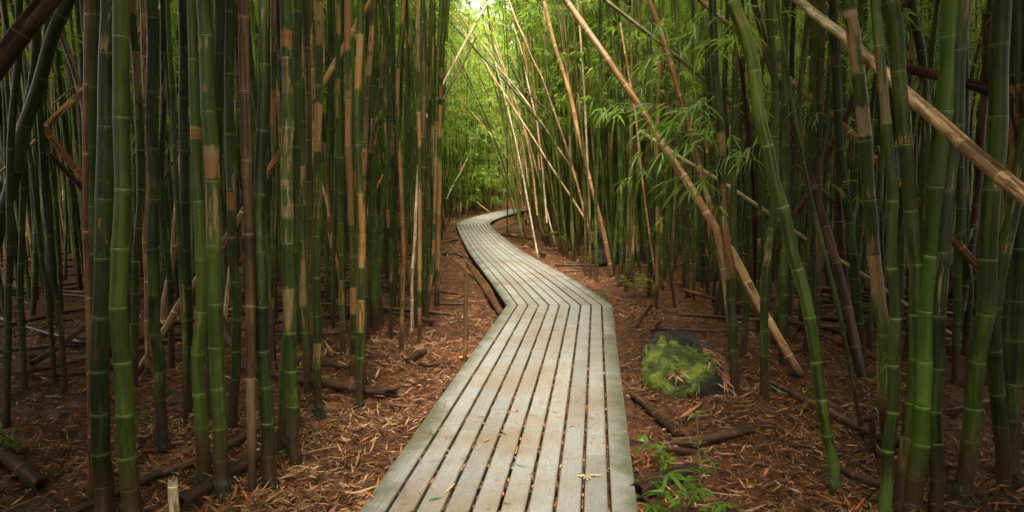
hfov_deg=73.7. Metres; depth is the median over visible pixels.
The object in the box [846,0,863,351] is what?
bamboo culm
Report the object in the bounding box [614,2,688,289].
bamboo culm
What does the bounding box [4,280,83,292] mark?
fallen bamboo pole
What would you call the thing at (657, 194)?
bamboo culm
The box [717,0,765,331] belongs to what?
bamboo culm
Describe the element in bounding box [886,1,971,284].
bamboo culm
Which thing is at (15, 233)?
bamboo culm
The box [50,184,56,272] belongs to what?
bamboo culm
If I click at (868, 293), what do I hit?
fallen bamboo pole
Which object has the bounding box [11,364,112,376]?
fallen bamboo pole
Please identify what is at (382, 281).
fallen bamboo pole
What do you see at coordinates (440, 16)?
bamboo culm
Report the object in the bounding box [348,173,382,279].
dead bamboo pole
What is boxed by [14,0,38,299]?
bamboo culm
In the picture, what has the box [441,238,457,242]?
fallen bamboo pole
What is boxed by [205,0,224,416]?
bamboo culm
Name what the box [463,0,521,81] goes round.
sky
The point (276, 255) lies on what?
bamboo culm
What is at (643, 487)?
fallen bamboo pole
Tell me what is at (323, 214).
bamboo culm
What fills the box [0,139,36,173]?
dead bamboo pole
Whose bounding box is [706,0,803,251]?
bamboo culm
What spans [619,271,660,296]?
bamboo seedling
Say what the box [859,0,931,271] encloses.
bamboo culm
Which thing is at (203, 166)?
bamboo culm
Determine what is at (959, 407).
fallen bamboo pole
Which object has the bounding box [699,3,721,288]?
bamboo culm
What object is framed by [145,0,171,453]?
bamboo culm
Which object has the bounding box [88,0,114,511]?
bamboo culm
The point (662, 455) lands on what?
bamboo seedling
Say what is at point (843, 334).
bamboo culm
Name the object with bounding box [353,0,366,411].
bamboo culm
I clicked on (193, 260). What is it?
bamboo culm
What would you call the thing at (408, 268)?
dead bamboo pole
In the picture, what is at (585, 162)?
bamboo culm
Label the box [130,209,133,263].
bamboo culm
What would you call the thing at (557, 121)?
dead bamboo pole
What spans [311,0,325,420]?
bamboo culm
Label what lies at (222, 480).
bamboo culm
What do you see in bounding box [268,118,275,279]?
bamboo culm
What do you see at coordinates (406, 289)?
fallen bamboo pole
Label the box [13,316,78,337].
fallen bamboo pole
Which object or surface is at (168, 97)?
bamboo culm
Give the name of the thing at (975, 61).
bamboo culm
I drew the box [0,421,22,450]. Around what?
bamboo seedling
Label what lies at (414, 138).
bamboo culm
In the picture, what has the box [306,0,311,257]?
bamboo culm
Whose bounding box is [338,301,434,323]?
fallen bamboo pole
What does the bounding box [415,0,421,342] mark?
bamboo culm
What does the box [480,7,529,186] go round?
dead bamboo pole
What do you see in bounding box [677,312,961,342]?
fallen bamboo pole
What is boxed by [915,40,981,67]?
bamboo culm
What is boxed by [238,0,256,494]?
dead bamboo pole
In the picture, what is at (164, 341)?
fallen bamboo pole
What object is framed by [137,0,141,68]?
bamboo culm
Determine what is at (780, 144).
bamboo culm
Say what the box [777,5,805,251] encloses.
bamboo culm
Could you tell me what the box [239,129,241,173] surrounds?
bamboo culm
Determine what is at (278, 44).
bamboo culm
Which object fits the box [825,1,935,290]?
bamboo culm
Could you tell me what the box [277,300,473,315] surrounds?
fallen bamboo pole
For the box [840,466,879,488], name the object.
fallen bamboo pole
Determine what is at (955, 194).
bamboo culm
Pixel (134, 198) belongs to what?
bamboo culm
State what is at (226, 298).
dead bamboo pole
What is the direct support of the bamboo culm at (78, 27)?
on the ground
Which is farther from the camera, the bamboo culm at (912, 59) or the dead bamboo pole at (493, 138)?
the dead bamboo pole at (493, 138)
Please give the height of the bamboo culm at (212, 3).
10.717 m
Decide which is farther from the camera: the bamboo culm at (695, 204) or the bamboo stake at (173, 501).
the bamboo culm at (695, 204)
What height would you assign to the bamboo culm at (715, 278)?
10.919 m
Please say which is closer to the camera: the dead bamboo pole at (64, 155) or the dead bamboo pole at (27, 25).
the dead bamboo pole at (27, 25)
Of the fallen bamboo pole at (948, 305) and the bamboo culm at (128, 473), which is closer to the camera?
the bamboo culm at (128, 473)
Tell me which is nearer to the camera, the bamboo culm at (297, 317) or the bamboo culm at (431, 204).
the bamboo culm at (297, 317)
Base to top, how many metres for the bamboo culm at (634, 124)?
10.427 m
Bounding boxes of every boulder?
[593,230,618,265]
[623,241,644,263]
[640,330,733,399]
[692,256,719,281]
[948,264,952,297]
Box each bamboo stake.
[168,476,179,511]
[869,415,875,458]
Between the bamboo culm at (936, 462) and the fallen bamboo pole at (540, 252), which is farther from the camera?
the fallen bamboo pole at (540, 252)
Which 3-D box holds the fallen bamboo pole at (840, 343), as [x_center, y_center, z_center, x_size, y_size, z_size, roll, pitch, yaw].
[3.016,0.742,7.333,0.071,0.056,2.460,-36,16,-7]
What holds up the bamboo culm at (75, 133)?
on the ground
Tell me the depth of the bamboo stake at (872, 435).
4.07 m
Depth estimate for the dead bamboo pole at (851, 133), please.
6.79 m
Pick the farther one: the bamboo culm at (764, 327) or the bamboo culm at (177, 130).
the bamboo culm at (177, 130)
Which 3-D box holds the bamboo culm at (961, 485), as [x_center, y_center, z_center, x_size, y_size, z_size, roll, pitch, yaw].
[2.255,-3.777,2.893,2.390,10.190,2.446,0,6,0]
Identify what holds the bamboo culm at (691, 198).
on the ground
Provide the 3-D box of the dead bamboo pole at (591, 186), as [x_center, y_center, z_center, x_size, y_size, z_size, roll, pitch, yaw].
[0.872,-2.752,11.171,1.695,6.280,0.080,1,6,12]
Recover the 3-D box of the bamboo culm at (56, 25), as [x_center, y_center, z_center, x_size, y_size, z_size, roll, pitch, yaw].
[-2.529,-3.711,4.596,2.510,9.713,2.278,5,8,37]
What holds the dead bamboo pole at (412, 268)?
on the ground
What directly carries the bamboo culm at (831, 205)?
on the ground
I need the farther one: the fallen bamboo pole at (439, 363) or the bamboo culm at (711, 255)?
the bamboo culm at (711, 255)
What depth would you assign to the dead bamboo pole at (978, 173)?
6.27 m
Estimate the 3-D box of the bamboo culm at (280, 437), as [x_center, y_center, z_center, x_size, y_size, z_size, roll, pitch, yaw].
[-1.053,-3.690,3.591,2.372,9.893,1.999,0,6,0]
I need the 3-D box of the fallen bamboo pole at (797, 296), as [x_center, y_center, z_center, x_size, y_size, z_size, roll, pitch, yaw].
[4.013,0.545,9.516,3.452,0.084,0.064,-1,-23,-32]
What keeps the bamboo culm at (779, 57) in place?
on the ground
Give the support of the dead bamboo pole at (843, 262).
on the ground
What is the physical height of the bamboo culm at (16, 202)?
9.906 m
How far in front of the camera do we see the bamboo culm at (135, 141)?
11.17 m
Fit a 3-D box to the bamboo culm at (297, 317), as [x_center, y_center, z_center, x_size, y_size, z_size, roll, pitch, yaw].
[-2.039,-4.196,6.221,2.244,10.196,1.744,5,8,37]
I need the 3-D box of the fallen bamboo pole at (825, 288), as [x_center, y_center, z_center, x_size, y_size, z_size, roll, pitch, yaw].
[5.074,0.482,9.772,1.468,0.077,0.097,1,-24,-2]
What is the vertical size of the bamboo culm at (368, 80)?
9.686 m
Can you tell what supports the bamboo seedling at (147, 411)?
on the ground
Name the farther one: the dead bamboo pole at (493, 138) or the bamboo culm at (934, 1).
the dead bamboo pole at (493, 138)
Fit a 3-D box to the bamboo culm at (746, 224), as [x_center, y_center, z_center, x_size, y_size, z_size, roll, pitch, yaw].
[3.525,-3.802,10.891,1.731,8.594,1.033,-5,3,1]
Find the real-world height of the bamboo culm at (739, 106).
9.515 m
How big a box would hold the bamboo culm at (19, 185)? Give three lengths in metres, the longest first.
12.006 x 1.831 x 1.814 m
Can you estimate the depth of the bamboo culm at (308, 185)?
5.51 m
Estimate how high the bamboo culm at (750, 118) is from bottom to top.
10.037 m
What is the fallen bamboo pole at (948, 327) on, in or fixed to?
on the ground
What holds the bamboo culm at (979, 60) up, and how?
on the ground
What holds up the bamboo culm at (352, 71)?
on the ground
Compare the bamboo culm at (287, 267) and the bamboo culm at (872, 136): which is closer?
the bamboo culm at (287, 267)
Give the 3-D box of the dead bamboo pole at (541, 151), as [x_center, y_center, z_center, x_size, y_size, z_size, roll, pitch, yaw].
[-0.009,-3.315,15.232,4.353,4.926,0.075,6,9,44]
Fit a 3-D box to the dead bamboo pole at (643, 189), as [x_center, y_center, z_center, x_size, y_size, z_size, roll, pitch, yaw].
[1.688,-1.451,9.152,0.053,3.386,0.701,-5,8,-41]
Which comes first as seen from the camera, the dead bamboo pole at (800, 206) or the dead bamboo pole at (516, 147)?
the dead bamboo pole at (800, 206)
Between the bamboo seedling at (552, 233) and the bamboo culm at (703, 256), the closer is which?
the bamboo culm at (703, 256)
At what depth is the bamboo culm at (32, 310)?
8.12 m
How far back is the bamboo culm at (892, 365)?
3.17 m
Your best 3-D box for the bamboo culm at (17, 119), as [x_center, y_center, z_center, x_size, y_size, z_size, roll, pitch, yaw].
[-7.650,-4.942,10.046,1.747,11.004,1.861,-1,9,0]
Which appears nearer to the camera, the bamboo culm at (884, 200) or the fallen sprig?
the fallen sprig
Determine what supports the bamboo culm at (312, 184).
on the ground
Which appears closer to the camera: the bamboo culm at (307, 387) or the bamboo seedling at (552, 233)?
the bamboo culm at (307, 387)
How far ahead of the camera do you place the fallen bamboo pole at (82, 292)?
9.44 m
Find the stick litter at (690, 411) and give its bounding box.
[0,261,1023,511]
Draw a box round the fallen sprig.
[576,473,604,480]
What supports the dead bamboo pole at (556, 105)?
on the ground
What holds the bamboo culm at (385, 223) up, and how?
on the ground
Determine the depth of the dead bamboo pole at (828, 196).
8.07 m
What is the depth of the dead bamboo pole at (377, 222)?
8.28 m
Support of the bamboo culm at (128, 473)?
on the ground
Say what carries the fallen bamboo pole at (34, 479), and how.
on the ground
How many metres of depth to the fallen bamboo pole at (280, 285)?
9.81 m
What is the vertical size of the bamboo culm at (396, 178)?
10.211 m
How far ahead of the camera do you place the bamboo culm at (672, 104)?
10.16 m
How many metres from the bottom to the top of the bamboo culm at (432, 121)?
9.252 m
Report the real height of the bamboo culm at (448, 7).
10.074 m
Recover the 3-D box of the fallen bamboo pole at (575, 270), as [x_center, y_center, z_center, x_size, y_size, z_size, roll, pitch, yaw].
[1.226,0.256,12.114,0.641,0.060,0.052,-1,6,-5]
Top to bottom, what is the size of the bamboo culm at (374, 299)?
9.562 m
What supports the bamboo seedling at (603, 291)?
on the ground
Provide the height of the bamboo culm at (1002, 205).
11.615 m
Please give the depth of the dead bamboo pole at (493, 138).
18.31 m
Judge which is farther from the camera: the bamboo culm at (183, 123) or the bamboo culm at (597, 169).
the bamboo culm at (597, 169)
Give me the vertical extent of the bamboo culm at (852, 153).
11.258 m
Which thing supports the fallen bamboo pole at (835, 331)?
on the ground
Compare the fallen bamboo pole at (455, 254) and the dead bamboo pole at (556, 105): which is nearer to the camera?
the fallen bamboo pole at (455, 254)
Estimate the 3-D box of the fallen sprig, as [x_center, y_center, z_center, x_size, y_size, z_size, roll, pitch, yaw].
[0.399,1.110,3.433,0.176,0.011,0.079,0,6,0]
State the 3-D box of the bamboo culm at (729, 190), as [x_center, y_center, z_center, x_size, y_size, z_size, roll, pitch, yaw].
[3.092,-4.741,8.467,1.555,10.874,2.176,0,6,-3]
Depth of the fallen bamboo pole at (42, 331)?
7.04 m
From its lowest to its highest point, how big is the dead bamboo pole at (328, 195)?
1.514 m
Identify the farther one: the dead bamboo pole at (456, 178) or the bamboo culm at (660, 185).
the dead bamboo pole at (456, 178)
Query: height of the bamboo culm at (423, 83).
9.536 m
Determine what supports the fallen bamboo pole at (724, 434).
on the ground
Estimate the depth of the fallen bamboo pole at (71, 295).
9.09 m
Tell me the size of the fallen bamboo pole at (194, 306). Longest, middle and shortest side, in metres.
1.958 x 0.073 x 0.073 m
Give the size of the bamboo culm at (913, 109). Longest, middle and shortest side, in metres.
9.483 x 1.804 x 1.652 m
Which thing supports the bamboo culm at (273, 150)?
on the ground
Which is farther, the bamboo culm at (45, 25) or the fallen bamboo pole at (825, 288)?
the fallen bamboo pole at (825, 288)
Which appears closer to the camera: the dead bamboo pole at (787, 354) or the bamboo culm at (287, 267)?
the bamboo culm at (287, 267)
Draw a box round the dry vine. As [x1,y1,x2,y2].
[449,243,492,292]
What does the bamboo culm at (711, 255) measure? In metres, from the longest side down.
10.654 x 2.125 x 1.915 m
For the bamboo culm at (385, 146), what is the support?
on the ground
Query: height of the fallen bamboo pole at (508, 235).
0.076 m
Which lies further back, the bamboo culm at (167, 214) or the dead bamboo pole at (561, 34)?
the dead bamboo pole at (561, 34)
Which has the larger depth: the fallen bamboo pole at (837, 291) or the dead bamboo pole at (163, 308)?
the fallen bamboo pole at (837, 291)
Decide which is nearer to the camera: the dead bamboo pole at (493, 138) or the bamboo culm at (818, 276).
the bamboo culm at (818, 276)
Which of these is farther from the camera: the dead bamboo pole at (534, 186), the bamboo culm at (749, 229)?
the dead bamboo pole at (534, 186)
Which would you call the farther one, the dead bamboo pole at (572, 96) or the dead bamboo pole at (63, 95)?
the dead bamboo pole at (572, 96)
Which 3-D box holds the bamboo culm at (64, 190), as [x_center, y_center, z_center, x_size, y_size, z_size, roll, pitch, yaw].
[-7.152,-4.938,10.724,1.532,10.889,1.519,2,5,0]
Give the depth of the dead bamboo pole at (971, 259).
5.40 m
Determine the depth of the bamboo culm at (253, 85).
7.47 m
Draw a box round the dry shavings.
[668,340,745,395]
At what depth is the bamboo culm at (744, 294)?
6.09 m
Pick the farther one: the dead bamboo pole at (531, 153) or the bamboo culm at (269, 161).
the dead bamboo pole at (531, 153)
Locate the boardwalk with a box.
[359,209,637,511]
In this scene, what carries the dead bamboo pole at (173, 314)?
on the ground
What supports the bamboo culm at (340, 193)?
on the ground
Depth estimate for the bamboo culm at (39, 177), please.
10.45 m
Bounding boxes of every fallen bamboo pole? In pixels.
[0,287,174,327]
[0,316,85,339]
[0,330,193,352]
[0,443,52,494]
[2,268,143,279]
[3,282,84,297]
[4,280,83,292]
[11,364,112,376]
[13,285,83,295]
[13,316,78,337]
[27,353,111,373]
[29,323,85,366]
[54,332,111,352]
[62,268,75,271]
[62,290,244,296]
[64,421,275,511]
[139,336,181,353]
[160,308,282,327]
[179,449,260,508]
[193,305,195,329]
[228,303,282,312]
[239,273,349,302]
[241,289,437,314]
[241,362,403,396]
[274,312,349,323]
[275,329,339,331]
[276,331,339,335]
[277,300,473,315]
[321,270,455,296]
[321,273,426,283]
[321,280,441,294]
[321,282,383,293]
[321,362,349,368]
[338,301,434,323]
[346,280,426,288]
[382,401,418,409]
[404,347,427,363]
[418,361,446,366]
[432,288,477,298]
[439,302,463,305]
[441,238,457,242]
[442,253,463,257]
[463,271,468,358]
[465,262,501,315]
[501,233,531,239]
[529,243,545,256]
[554,263,692,266]
[564,269,593,271]
[628,391,684,436]
[630,462,694,498]
[635,304,652,326]
[650,320,660,331]
[658,327,725,332]
[664,444,703,453]
[666,423,758,445]
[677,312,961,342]
[681,288,866,339]
[714,295,798,300]
[736,302,875,360]
[749,302,865,316]
[769,379,899,448]
[788,319,840,334]
[794,291,1002,320]
[820,316,971,333]
[821,287,906,289]
[821,288,908,292]
[824,300,951,330]
[835,284,952,298]
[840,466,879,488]
[861,291,952,301]
[861,398,989,420]
[864,316,1003,321]
[904,296,1003,315]
[904,310,952,315]
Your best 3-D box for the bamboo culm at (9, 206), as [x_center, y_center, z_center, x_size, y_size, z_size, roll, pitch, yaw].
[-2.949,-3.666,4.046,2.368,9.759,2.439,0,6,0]
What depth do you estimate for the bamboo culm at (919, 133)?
10.52 m
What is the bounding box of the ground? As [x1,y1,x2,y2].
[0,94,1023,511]
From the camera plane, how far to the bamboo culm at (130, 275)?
8.09 m
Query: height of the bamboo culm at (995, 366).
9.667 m
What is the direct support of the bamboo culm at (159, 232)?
on the ground
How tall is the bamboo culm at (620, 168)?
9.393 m
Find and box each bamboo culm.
[0,0,57,383]
[0,0,75,251]
[0,2,32,266]
[0,12,17,235]
[0,100,3,185]
[0,270,3,316]
[1,78,17,289]
[2,0,22,428]
[3,0,30,311]
[8,0,44,296]
[8,14,28,267]
[10,2,83,393]
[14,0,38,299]
[14,212,17,252]
[17,0,38,390]
[25,0,56,276]
[28,0,44,240]
[29,40,38,315]
[40,28,63,310]
[42,17,54,320]
[47,93,62,281]
[50,12,82,294]
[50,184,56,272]
[53,43,67,280]
[63,27,76,111]
[63,51,80,219]
[69,12,84,294]
[74,0,82,138]
[79,0,83,42]
[80,0,130,322]
[88,0,99,316]
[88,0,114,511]
[109,0,142,511]
[128,250,131,302]
[129,0,145,389]
[130,51,143,276]
[130,89,143,283]
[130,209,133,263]
[131,0,190,368]
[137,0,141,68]
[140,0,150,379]
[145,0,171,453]
[145,12,174,293]
[158,1,174,198]
[158,105,162,293]
[159,65,179,301]
[159,221,165,288]
[164,120,170,226]
[165,0,188,427]
[167,50,178,157]
[178,0,192,412]
[187,0,212,485]
[188,80,191,211]
[191,22,197,315]
[196,0,233,500]
[199,73,228,307]
[199,79,204,168]
[202,151,204,181]
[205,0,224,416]
[211,0,223,302]
[224,0,241,429]
[229,62,235,293]
[234,0,240,142]
[235,142,244,300]
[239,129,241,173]
[249,23,278,318]
[250,0,257,90]
[250,88,253,178]
[253,0,280,493]
[266,64,270,276]
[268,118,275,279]
[270,0,277,342]
[275,0,302,454]
[275,42,277,297]
[276,0,281,130]
[278,161,280,233]
[278,199,281,283]
[279,0,302,470]
[293,0,300,343]
[298,26,311,393]
[302,0,309,347]
[302,0,312,372]
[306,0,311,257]
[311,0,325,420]
[311,12,325,188]
[312,166,313,201]
[314,55,330,300]
[321,142,324,240]
[324,0,334,313]
[327,6,338,257]
[327,8,328,124]
[330,0,338,298]
[331,130,337,328]
[335,0,345,357]
[340,0,346,329]
[344,0,356,375]
[351,0,356,267]
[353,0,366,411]
[356,0,375,384]
[358,47,367,346]
[364,0,371,327]
[365,0,386,339]
[370,0,379,331]
[372,0,400,325]
[377,0,388,256]
[377,20,389,251]
[381,0,398,282]
[384,0,388,283]
[388,0,395,338]
[388,27,407,278]
[393,0,404,306]
[395,0,405,351]
[397,0,410,311]
[404,25,415,278]
[405,40,414,280]
[409,0,416,272]
[414,0,426,325]
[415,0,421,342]
[422,0,427,316]
[425,0,442,317]
[426,0,432,302]
[430,0,435,266]
[431,0,435,284]
[434,0,447,306]
[445,0,449,39]
[492,0,560,243]
[506,0,583,242]
[540,0,657,282]
[561,0,586,276]
[571,0,591,277]
[578,0,761,395]
[585,0,668,287]
[595,0,654,277]
[595,0,666,160]
[600,0,707,298]
[606,0,623,286]
[607,0,701,279]
[610,0,655,284]
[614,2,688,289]
[624,0,633,291]
[624,0,702,283]
[625,0,685,282]
[625,5,748,280]
[639,1,731,281]
[645,0,675,308]
[652,19,730,305]
[654,0,664,310]
[673,0,758,182]
[674,0,689,298]
[674,0,843,493]
[679,16,749,290]
[681,0,800,237]
[685,1,771,279]
[690,52,799,156]
[691,0,711,295]
[692,0,697,299]
[697,0,805,283]
[697,0,814,331]
[697,0,831,314]
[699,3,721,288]
[700,34,827,296]
[701,1,840,100]
[702,0,719,314]
[706,0,796,333]
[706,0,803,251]
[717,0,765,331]
[719,0,848,311]
[719,6,808,323]
[719,53,795,172]
[720,0,826,307]
[722,0,851,312]
[727,0,861,305]
[729,73,806,281]
[730,21,748,357]
[745,47,873,261]
[753,22,779,284]
[760,0,778,400]
[764,0,848,285]
[765,60,807,236]
[770,0,811,344]
[776,0,864,439]
[777,0,927,288]
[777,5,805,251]
[778,0,789,366]
[789,0,906,294]
[795,4,940,298]
[799,1,916,268]
[802,17,877,300]
[803,32,831,354]
[806,0,873,271]
[808,0,976,316]
[814,0,825,333]
[822,10,869,278]
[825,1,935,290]
[826,24,946,320]
[827,1,873,282]
[828,0,867,364]
[840,0,984,274]
[841,0,929,452]
[842,9,938,192]
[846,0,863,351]
[847,21,927,229]
[847,77,911,186]
[855,1,871,239]
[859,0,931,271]
[861,0,927,298]
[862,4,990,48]
[863,0,981,185]
[864,70,932,286]
[866,19,889,347]
[867,7,979,260]
[868,0,980,287]
[868,8,933,264]
[870,0,901,511]
[878,15,979,294]
[880,1,918,197]
[881,0,922,507]
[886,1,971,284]
[899,0,977,323]
[899,0,989,33]
[901,0,940,361]
[902,0,958,511]
[906,0,930,379]
[906,3,938,245]
[907,5,981,108]
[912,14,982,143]
[913,0,978,171]
[913,48,981,204]
[915,0,985,104]
[915,30,980,129]
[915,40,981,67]
[918,0,990,327]
[918,6,971,161]
[928,0,971,511]
[928,37,983,313]
[932,66,987,273]
[934,0,977,196]
[937,0,981,265]
[946,0,1012,510]
[950,109,964,382]
[961,39,973,357]
[969,14,979,71]
[970,12,990,74]
[986,189,1003,365]
[987,104,1023,490]
[1001,0,1023,484]
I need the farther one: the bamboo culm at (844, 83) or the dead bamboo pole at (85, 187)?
the bamboo culm at (844, 83)
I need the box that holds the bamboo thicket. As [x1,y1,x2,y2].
[0,0,986,314]
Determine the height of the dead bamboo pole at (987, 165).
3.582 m
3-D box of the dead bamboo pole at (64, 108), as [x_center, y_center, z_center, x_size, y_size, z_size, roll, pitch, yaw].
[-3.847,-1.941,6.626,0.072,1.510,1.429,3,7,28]
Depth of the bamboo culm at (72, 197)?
9.55 m
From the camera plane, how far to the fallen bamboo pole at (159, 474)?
3.69 m
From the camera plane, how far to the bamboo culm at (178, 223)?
4.49 m
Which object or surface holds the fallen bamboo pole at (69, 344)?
on the ground
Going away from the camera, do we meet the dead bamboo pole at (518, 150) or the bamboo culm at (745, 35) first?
the bamboo culm at (745, 35)
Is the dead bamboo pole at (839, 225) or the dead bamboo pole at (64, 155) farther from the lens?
the dead bamboo pole at (839, 225)
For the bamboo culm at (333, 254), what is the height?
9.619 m
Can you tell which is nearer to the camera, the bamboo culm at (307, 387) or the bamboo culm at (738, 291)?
the bamboo culm at (307, 387)
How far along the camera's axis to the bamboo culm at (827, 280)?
10.32 m
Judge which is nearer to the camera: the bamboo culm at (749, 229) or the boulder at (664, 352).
the boulder at (664, 352)
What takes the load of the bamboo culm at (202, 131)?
on the ground
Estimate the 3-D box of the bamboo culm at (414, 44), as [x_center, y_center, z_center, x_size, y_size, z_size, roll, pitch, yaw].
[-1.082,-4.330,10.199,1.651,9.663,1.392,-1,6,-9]
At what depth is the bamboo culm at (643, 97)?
10.96 m
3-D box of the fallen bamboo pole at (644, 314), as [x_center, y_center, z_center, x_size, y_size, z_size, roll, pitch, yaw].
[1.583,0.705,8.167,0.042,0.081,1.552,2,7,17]
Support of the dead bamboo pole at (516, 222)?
on the ground
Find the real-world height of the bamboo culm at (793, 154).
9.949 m
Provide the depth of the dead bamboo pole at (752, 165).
8.34 m
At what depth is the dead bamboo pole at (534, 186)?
15.82 m
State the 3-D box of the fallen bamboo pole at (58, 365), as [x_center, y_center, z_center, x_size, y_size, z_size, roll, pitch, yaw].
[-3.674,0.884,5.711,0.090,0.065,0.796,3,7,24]
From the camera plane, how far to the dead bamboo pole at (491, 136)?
20.74 m
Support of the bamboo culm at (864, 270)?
on the ground
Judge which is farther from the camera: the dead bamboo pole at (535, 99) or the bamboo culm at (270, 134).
the dead bamboo pole at (535, 99)
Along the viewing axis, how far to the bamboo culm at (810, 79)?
7.05 m
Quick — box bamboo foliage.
[0,0,983,209]
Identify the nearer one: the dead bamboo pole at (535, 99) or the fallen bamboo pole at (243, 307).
the fallen bamboo pole at (243, 307)
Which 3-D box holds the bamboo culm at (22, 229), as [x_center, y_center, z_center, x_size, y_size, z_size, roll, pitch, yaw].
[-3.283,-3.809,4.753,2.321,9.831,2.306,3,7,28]
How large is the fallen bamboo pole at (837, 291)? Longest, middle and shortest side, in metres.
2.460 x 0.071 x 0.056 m
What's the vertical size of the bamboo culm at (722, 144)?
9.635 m
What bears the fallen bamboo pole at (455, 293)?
on the ground
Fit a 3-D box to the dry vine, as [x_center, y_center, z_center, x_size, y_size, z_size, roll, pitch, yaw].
[-1.013,0.090,13.453,0.271,0.111,7.974,-1,6,-10]
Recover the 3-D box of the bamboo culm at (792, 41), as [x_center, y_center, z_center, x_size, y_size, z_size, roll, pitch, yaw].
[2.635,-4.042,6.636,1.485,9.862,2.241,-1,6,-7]
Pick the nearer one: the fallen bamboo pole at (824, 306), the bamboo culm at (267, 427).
the bamboo culm at (267, 427)
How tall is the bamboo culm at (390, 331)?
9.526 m
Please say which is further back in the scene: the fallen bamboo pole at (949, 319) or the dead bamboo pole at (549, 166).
the dead bamboo pole at (549, 166)
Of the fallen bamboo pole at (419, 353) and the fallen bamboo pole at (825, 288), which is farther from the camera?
the fallen bamboo pole at (825, 288)
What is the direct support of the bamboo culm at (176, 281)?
on the ground
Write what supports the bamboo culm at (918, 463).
on the ground
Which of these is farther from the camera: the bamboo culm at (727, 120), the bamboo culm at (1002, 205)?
the bamboo culm at (727, 120)
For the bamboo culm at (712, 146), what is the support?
on the ground
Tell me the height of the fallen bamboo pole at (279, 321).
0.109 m
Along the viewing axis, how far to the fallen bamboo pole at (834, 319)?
7.66 m
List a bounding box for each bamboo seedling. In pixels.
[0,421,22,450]
[135,403,150,434]
[544,231,567,246]
[595,289,613,295]
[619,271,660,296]
[622,470,743,511]
[632,434,676,470]
[687,410,718,501]
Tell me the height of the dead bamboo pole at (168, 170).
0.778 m
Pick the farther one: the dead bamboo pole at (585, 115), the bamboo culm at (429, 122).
the dead bamboo pole at (585, 115)
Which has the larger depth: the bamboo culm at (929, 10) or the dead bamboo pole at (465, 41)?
the dead bamboo pole at (465, 41)
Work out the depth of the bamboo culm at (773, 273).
10.95 m
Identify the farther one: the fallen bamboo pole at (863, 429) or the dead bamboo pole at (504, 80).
the dead bamboo pole at (504, 80)
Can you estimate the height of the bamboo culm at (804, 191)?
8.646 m
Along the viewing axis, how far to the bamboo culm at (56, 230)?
8.38 m
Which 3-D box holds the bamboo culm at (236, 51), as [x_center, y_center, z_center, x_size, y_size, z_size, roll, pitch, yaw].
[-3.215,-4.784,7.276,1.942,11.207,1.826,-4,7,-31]
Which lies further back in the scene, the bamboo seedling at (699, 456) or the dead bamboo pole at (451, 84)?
the dead bamboo pole at (451, 84)
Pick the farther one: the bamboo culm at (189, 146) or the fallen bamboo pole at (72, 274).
the fallen bamboo pole at (72, 274)
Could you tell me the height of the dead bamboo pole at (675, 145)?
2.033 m
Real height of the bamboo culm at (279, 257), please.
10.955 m
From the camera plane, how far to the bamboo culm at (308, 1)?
6.36 m
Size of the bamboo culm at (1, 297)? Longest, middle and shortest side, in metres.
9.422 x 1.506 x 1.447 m
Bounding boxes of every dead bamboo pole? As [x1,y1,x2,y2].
[0,0,62,81]
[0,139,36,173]
[28,42,56,124]
[44,0,172,127]
[44,125,81,180]
[46,148,81,191]
[50,85,74,106]
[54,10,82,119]
[82,0,93,499]
[138,0,369,377]
[160,158,179,338]
[164,147,178,181]
[224,266,229,335]
[224,315,245,362]
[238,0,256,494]
[268,277,277,369]
[270,0,281,146]
[310,22,338,279]
[324,165,347,302]
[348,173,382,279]
[376,207,383,274]
[398,192,409,286]
[410,164,417,331]
[436,7,545,129]
[436,15,517,225]
[443,0,489,85]
[443,37,476,100]
[446,157,467,198]
[450,13,583,217]
[450,39,526,240]
[452,88,533,193]
[456,11,577,174]
[464,38,534,242]
[474,38,547,246]
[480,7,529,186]
[483,21,538,257]
[486,7,537,214]
[486,23,555,243]
[488,23,523,237]
[491,76,514,181]
[497,216,533,237]
[506,57,575,231]
[508,0,593,242]
[509,56,556,225]
[512,23,547,222]
[512,104,592,234]
[516,74,556,123]
[521,47,550,247]
[522,55,563,256]
[525,82,565,224]
[531,42,579,173]
[542,0,613,277]
[551,84,576,248]
[553,0,588,222]
[560,56,583,231]
[562,0,803,377]
[562,30,588,248]
[576,0,589,188]
[603,0,833,204]
[619,22,654,274]
[637,130,961,338]
[647,0,727,335]
[660,58,685,223]
[697,0,1003,303]
[738,45,757,286]
[751,0,866,377]
[760,0,906,286]
[791,0,1023,204]
[833,0,850,295]
[906,62,987,95]
[918,197,1004,301]
[962,12,990,311]
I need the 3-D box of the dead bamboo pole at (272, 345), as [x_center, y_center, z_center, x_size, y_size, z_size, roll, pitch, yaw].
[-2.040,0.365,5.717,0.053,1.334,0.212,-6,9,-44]

